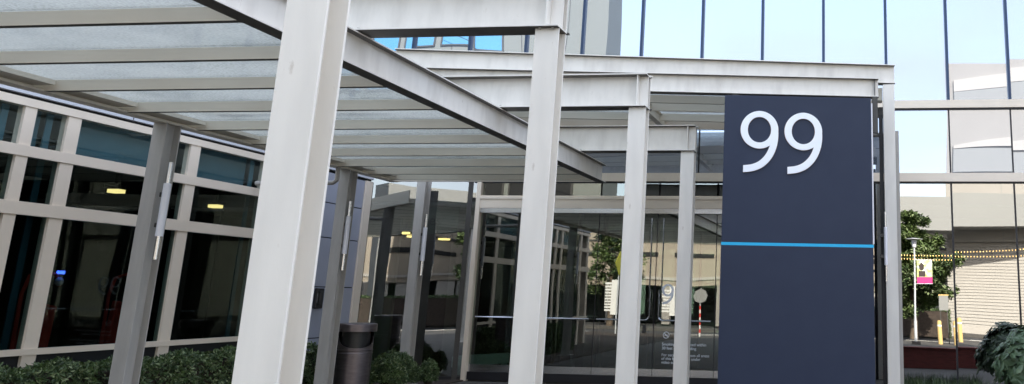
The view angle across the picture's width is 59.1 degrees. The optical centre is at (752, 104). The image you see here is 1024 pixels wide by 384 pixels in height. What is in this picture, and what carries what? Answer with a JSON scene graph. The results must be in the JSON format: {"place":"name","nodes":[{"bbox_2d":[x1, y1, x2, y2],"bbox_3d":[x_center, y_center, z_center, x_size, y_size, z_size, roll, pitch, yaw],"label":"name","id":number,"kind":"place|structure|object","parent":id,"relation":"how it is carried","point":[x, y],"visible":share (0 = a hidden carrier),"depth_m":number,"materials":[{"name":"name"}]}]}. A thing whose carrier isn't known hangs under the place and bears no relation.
{"place":"outdoors","nodes":[
{"label":"outdoors","id":0,"kind":"place"},
{"bbox_2d":[372,380,462,383],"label":"planting bed","id":1,"kind":"object","parent":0,"point":[443,382],"visible":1,"depth_m":15.48,"materials":[{"name":"soil"}]},
{"bbox_2d":[108,123,181,383],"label":"canopy post","id":2,"kind":"object","parent":1,"relation":"on","point":[130,343],"visible":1,"depth_m":9.45,"materials":[{"name":"grey paint"}]},
{"bbox_2d":[152,162,173,259],"bbox_3d":[-6.619,1.191,9.559,0.131,1.082,0.078,-6,-15,28],"label":"tube light","id":3,"kind":"object","parent":2,"relation":"attached to","point":[164,195],"visible":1,"depth_m":9.52,"materials":[{"name":"white"}]},
{"bbox_2d":[0,341,317,383],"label":"hedge","id":4,"kind":"object","parent":1,"relation":"on","point":[186,366],"visible":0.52,"depth_m":10.42,"materials":[{"name":"plant"}]},
{"bbox_2d":[313,170,357,383],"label":"canopy post","id":5,"kind":"object","parent":1,"relation":"on","point":[330,319],"visible":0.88,"depth_m":12.91,"materials":[{"name":"grey paint"}]},
{"bbox_2d":[340,201,351,269],"bbox_3d":[-6.252,2.015,13.086,0.131,1.047,0.078,-6,-15,28],"label":"tube light","id":6,"kind":"object","parent":5,"relation":"attached to","point":[344,245],"visible":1,"depth_m":13.05,"materials":[{"name":"white"}]},
{"bbox_2d":[333,323,377,383],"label":"litter bin","id":7,"kind":"object","parent":1,"relation":"on","point":[354,352],"visible":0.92,"depth_m":13.12,"materials":[{"name":"grey metal"}]},
{"bbox_2d":[369,348,422,383],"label":"shrub","id":8,"kind":"object","parent":1,"relation":"on","point":[394,367],"visible":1,"depth_m":13.97,"materials":[{"name":"green plant"}]},
{"bbox_2d":[400,182,431,383],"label":"canopy post","id":9,"kind":"object","parent":1,"relation":"on","point":[412,299],"visible":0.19,"depth_m":15.26,"materials":[{"name":"grey paint"}]},
{"bbox_2d":[419,214,427,275],"bbox_3d":[-5.958,2.535,15.400,0.131,1.094,0.078,-6,-15,28],"label":"tube light","id":10,"kind":"object","parent":9,"relation":"attached to","point":[423,245],"visible":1,"depth_m":15.36,"materials":[{"name":"white"}]},
{"bbox_2d":[418,358,439,383],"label":"shrub","id":11,"kind":"object","parent":1,"relation":"on","point":[429,374],"visible":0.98,"depth_m":14.73,"materials":[{"name":"green plant"}]},
{"bbox_2d":[452,381,545,383],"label":"pavement","id":12,"kind":"structure","parent":0,"point":[469,382],"depth_m":15.65,"materials":[{"name":"concrete"}]},
{"bbox_2d":[231,0,350,383],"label":"portal frame","id":13,"kind":"object","parent":12,"relation":"on","point":[276,315],"visible":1,"depth_m":3.81,"materials":[{"name":"paint"}]},
{"bbox_2d":[0,0,606,182],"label":"walkway canopy","id":14,"kind":"object","parent":13,"relation":"on","point":[433,100],"visible":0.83,"depth_m":8.14,"materials":[{"name":"metal"}]},
{"bbox_2d":[255,167,340,185],"bbox_3d":[-6.954,1.103,13.050,1.354,0.283,0.070,-1,-13,7],"label":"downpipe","id":15,"kind":"object","parent":14,"relation":"attached to","point":[337,177],"visible":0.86,"depth_m":12.96,"materials":[{"name":"grey paint"}]},
{"bbox_2d":[260,0,569,383],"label":"portal frame","id":16,"kind":"object","parent":12,"relation":"on","point":[544,22],"visible":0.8,"depth_m":6.96,"materials":[{"name":"paint"}]},
{"bbox_2d":[442,73,652,383],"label":"portal frame","id":17,"kind":"object","parent":12,"relation":"on","point":[630,92],"visible":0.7,"depth_m":9.91,"materials":[{"name":"paint"}]},
{"bbox_2d":[559,125,698,383],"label":"portal frame","id":18,"kind":"object","parent":12,"relation":"on","point":[682,139],"visible":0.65,"depth_m":12.82,"materials":[{"name":"paint"}]},
{"bbox_2d":[395,48,903,383],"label":"entrance canopy","id":19,"kind":"object","parent":12,"relation":"on","point":[678,81],"visible":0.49,"depth_m":12.98,"materials":[{"name":"metal"}]},
{"bbox_2d":[880,212,887,280],"bbox_3d":[1.944,2.108,12.651,0.105,1.019,0.075,-1,-13,7],"label":"tube light","id":20,"kind":"object","parent":19,"relation":"attached to","point":[885,255],"visible":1,"depth_m":12.61,"materials":[{"name":"white"}]},
{"bbox_2d":[717,94,877,383],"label":"address sign","id":21,"kind":"object","parent":12,"relation":"on","point":[796,304],"visible":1,"depth_m":11.79,"materials":[{"name":"blue paint"}]},
{"bbox_2d":[991,325,1023,383],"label":"rhododendron","id":22,"kind":"object","parent":12,"relation":"on","point":[1008,364],"visible":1,"depth_m":13.65,"materials":[{"name":"green plant"}]},
{"bbox_2d":[904,376,993,383],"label":"ornamental grass","id":23,"kind":"object","parent":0,"point":[945,381],"depth_m":14.48,"materials":[{"name":"green plant"}]},
{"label":"ground","id":24,"kind":"structure","parent":0,"visible":0},
{"bbox_2d":[0,84,410,372],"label":"lobby wing","id":25,"kind":"structure","parent":24,"relation":"on","point":[62,162],"depth_m":12.80,"materials":[{"name":"glass"}]},
{"bbox_2d":[9,271,64,348],"bbox_3d":[-8.658,2.929,10.463,0.550,1.772,0.522,-1,-13,7],"label":"hooded chair","id":26,"kind":"object","parent":25,"relation":"on","point":[48,318],"visible":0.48,"depth_m":10.62,"materials":[{"name":"red fabric"}]},
{"bbox_2d":[99,272,127,343],"bbox_3d":[-8.510,3.206,11.673,0.550,1.772,0.522,-1,-13,7],"label":"hooded chair","id":27,"kind":"object","parent":25,"relation":"on","point":[108,334],"visible":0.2,"depth_m":11.61,"materials":[{"name":"red fabric"}]},
{"bbox_2d":[104,173,129,193],"bbox_3d":[-9.094,1.098,12.229,0.230,0.350,0.190,-1,-13,7],"label":"ceiling light","id":28,"kind":"object","parent":25,"relation":"attached to","point":[116,188],"visible":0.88,"depth_m":12.14,"materials":[{"name":"brown"}]},
{"bbox_2d":[205,190,226,207],"bbox_3d":[-8.863,1.540,14.114,0.230,0.350,0.190,-1,-13,7],"label":"ceiling light","id":29,"kind":"object","parent":25,"relation":"attached to","point":[215,203],"visible":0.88,"depth_m":14.03,"materials":[{"name":"brown"}]},
{"bbox_2d":[312,288,323,308],"bbox_3d":[-7.396,3.313,14.561,0.089,0.340,0.200,-1,-13,7],"label":"wall intercom","id":30,"kind":"object","parent":25,"relation":"attached to","point":[318,298],"depth_m":14.50,"materials":[{"name":"black plastic"}]},
{"bbox_2d":[0,0,1023,383],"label":"office building","id":31,"kind":"structure","parent":24,"relation":"on","point":[958,80],"depth_m":16.65,"materials":[{"name":"metal"}]},
{"bbox_2d":[189,23,246,101],"bbox_3d":[-11.309,-1.818,18.345,1.188,3.902,0.022,-1,-13,7],"label":"window","id":32,"kind":"structure","parent":31,"relation":"in","point":[235,44],"depth_m":18.19,"materials":[{"name":"glass"}]},
{"bbox_2d":[225,116,235,119],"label":"window","id":33,"kind":"structure","parent":31,"relation":"in","point":[230,117],"depth_m":17.80,"materials":[{"name":"glass"}]},
{"bbox_2d":[237,116,269,120],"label":"window","id":34,"kind":"structure","parent":31,"relation":"in","point":[240,118],"depth_m":17.75,"materials":[{"name":"glass"}]},
{"bbox_2d":[241,34,280,100],"bbox_3d":[-10.118,-1.830,18.202,1.188,3.902,0.028,-1,-13,7],"label":"window","id":35,"kind":"structure","parent":31,"relation":"in","point":[251,40],"depth_m":18.09,"materials":[{"name":"glass"}]},
{"bbox_2d":[332,115,347,147],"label":"window","id":36,"kind":"structure","parent":31,"relation":"in","point":[343,117],"depth_m":17.50,"materials":[{"name":"glass"}]},
{"bbox_2d":[338,69,351,97],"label":"window","id":37,"kind":"structure","parent":31,"relation":"in","point":[345,91],"depth_m":17.63,"materials":[{"name":"glass"}]},
{"bbox_2d":[349,115,405,134],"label":"window","id":38,"kind":"structure","parent":31,"relation":"in","point":[352,117],"depth_m":17.38,"materials":[{"name":"glass"}]},
{"bbox_2d":[353,37,412,99],"bbox_3d":[-7.611,-1.855,17.900,1.238,3.902,0.024,-1,-13,7],"label":"window","id":39,"kind":"structure","parent":31,"relation":"in","point":[392,43],"depth_m":17.57,"materials":[{"name":"glass"}]},
{"bbox_2d":[402,223,409,233],"bbox_3d":[-8.910,3.168,21.961,0.320,0.350,0.260,-1,-13,7],"label":"ceiling light","id":40,"kind":"object","parent":31,"relation":"attached to","point":[406,230],"visible":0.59,"depth_m":21.82,"materials":[{"name":"brown"}]},
{"bbox_2d":[406,118,461,158],"bbox_3d":[-6.430,0.785,17.151,1.208,1.222,0.023,-1,-13,7],"label":"window","id":41,"kind":"structure","parent":31,"relation":"in","point":[413,131],"depth_m":17.18,"materials":[{"name":"glass"}]},
{"bbox_2d":[415,36,468,50],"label":"window","id":42,"kind":"structure","parent":31,"relation":"in","point":[461,42],"depth_m":17.60,"materials":[{"name":"glass"}]},
{"bbox_2d":[437,234,451,239],"bbox_3d":[-8.736,3.679,24.199,0.320,0.350,0.260,-1,-13,7],"label":"ceiling light","id":43,"kind":"object","parent":31,"relation":"attached to","point":[444,237],"visible":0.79,"depth_m":24.07,"materials":[{"name":"yellow"}]},
{"bbox_2d":[451,353,510,374],"bbox_3d":[-5.411,5.228,17.211,1.237,0.413,0.418,4,-13,-14],"label":"lobby bench","id":44,"kind":"object","parent":31,"relation":"on","point":[499,358],"visible":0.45,"depth_m":17.06,"materials":[{"name":"grey"}]},
{"bbox_2d":[461,129,515,166],"bbox_3d":[-5.229,0.772,17.006,1.188,1.222,0.023,-1,-13,7],"label":"window","id":45,"kind":"structure","parent":31,"relation":"in","point":[477,131],"depth_m":17.08,"materials":[{"name":"glass"}]},
{"bbox_2d":[468,316,512,371],"bbox_3d":[-4.729,3.561,16.267,1.213,2.962,0.112,-1,-13,7],"label":"glass door","id":46,"kind":"structure","parent":31,"relation":"in","point":[471,367],"depth_m":16.00,"materials":[{"name":"silver metal"}]},
{"bbox_2d":[471,35,524,51],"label":"window","id":47,"kind":"structure","parent":31,"relation":"in","point":[510,43],"depth_m":17.45,"materials":[{"name":"glass"}]},
{"bbox_2d":[527,0,582,53],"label":"window","id":48,"kind":"structure","parent":31,"relation":"in","point":[575,7],"depth_m":17.34,"materials":[{"name":"glass"}]},
{"bbox_2d":[558,230,567,363],"bbox_3d":[-4.735,4.177,18.640,1.262,2.850,0.050,-1,-13,7],"label":"inner glass door","id":49,"kind":"structure","parent":31,"relation":"in","point":[567,230],"depth_m":18.54,"materials":[{"name":"black"}]},
{"bbox_2d":[543,214,599,374],"bbox_3d":[-3.543,3.549,16.124,1.173,2.962,0.112,-1,-13,7],"label":"glass door","id":50,"kind":"structure","parent":31,"relation":"in","point":[546,369],"depth_m":15.84,"materials":[{"name":"silver metal"}]},
{"bbox_2d":[595,230,603,364],"bbox_3d":[-3.707,4.167,18.516,0.792,2.850,0.050,-1,-13,7],"label":"inner glass door","id":51,"kind":"structure","parent":31,"relation":"in","point":[602,230],"depth_m":18.46,"materials":[{"name":"black"}]},
{"bbox_2d":[585,153,625,172],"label":"window","id":52,"kind":"structure","parent":31,"relation":"in","point":[615,162],"depth_m":16.61,"materials":[{"name":"glass"}]},
{"bbox_2d":[584,0,641,55],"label":"window","id":53,"kind":"structure","parent":31,"relation":"in","point":[612,27],"depth_m":17.23,"materials":[{"name":"glass"}]},
{"bbox_2d":[591,214,658,375],"bbox_3d":[-2.391,3.537,15.984,1.143,2.962,0.114,-1,-13,7],"label":"glass door","id":54,"kind":"structure","parent":31,"relation":"in","point":[594,370],"depth_m":15.76,"materials":[{"name":"silver metal"}]},
{"bbox_2d":[645,244,651,366],"bbox_3d":[-2.764,4.157,18.403,1.092,2.850,0.050,-1,-13,7],"label":"inner glass door","id":55,"kind":"structure","parent":31,"relation":"in","point":[650,244],"depth_m":18.16,"materials":[{"name":"black"}]},
{"bbox_2d":[643,0,701,95],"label":"window","id":56,"kind":"structure","parent":31,"relation":"in","point":[672,28],"depth_m":17.07,"materials":[{"name":"glass"}]},
{"bbox_2d":[647,112,698,172],"bbox_3d":[-1.640,0.736,16.575,1.218,1.222,0.023,-1,-13,7],"label":"window","id":57,"kind":"structure","parent":31,"relation":"in","point":[656,162],"depth_m":16.48,"materials":[{"name":"glass"}]},
{"bbox_2d":[652,214,717,377],"bbox_3d":[-1.257,3.525,15.848,1.138,2.962,0.114,-1,-13,7],"label":"glass door","id":58,"kind":"structure","parent":31,"relation":"in","point":[655,372],"depth_m":15.61,"materials":[{"name":"silver metal"}]},
{"bbox_2d":[697,231,701,367],"bbox_3d":[-1.672,4.146,18.271,1.092,2.850,0.050,-1,-13,7],"label":"inner glass door","id":59,"kind":"structure","parent":31,"relation":"in","point":[701,231],"depth_m":18.19,"materials":[{"name":"black"}]},
{"bbox_2d":[699,129,723,172],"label":"window","id":60,"kind":"structure","parent":31,"relation":"in","point":[711,141],"depth_m":16.42,"materials":[{"name":"glass"}]},
{"bbox_2d":[713,371,717,377],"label":"glass door","id":61,"kind":"structure","parent":31,"relation":"in","point":[715,375],"depth_m":15.47,"materials":[{"name":"silver metal"}]},
{"bbox_2d":[702,0,761,95],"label":"window","id":62,"kind":"structure","parent":31,"relation":"in","point":[732,28],"depth_m":16.92,"materials":[{"name":"glass"}]},
{"bbox_2d":[764,0,821,61],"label":"window","id":63,"kind":"structure","parent":31,"relation":"in","point":[792,28],"depth_m":16.77,"materials":[{"name":"glass"}]},
{"bbox_2d":[825,0,884,100],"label":"window","id":64,"kind":"structure","parent":31,"relation":"in","point":[854,29],"depth_m":16.61,"materials":[{"name":"glass"}]},
{"bbox_2d":[873,118,883,172],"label":"window","id":65,"kind":"structure","parent":31,"relation":"in","point":[876,168],"depth_m":16.03,"materials":[{"name":"glass"}]},
{"bbox_2d":[873,183,887,383],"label":"window","id":66,"kind":"structure","parent":31,"relation":"in","point":[877,229],"depth_m":15.47,"materials":[{"name":"clear glass"}]},
{"bbox_2d":[886,0,946,99],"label":"window","id":67,"kind":"structure","parent":31,"relation":"in","point":[915,28],"depth_m":16.39,"materials":[{"name":"glass"}]},
{"bbox_2d":[895,110,949,172],"bbox_3d":[3.106,0.688,16.004,1.134,1.222,0.022,-1,-13,7],"label":"window","id":68,"kind":"structure","parent":31,"relation":"in","point":[923,134],"depth_m":15.98,"materials":[{"name":"glass"}]},
{"bbox_2d":[900,184,956,383],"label":"window","id":69,"kind":"structure","parent":31,"relation":"in","point":[928,310],"depth_m":15.40,"materials":[{"name":"clear glass"}]},
{"bbox_2d":[946,0,1007,99],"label":"window","id":70,"kind":"structure","parent":31,"relation":"in","point":[975,28],"depth_m":16.24,"materials":[{"name":"glass"}]},
{"bbox_2d":[949,109,1012,172],"bbox_3d":[4.234,0.677,15.868,1.115,1.222,0.023,-1,-13,7],"label":"window","id":71,"kind":"structure","parent":31,"relation":"in","point":[980,140],"depth_m":15.85,"materials":[{"name":"glass"}]},
{"bbox_2d":[952,184,1019,383],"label":"window","id":72,"kind":"structure","parent":31,"relation":"in","point":[986,273],"depth_m":15.32,"materials":[{"name":"clear glass"}]},
{"bbox_2d":[1007,0,1023,98],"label":"window","id":73,"kind":"structure","parent":31,"relation":"in","point":[1015,8],"depth_m":16.17,"materials":[{"name":"glass"}]},
{"bbox_2d":[1011,109,1023,172],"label":"window","id":74,"kind":"structure","parent":31,"relation":"in","point":[1017,115],"depth_m":15.78,"materials":[{"name":"glass"}]},
{"bbox_2d":[1015,184,1023,326],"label":"window","id":75,"kind":"structure","parent":31,"relation":"in","point":[1019,188],"depth_m":15.40,"materials":[{"name":"clear glass"}]}
]}

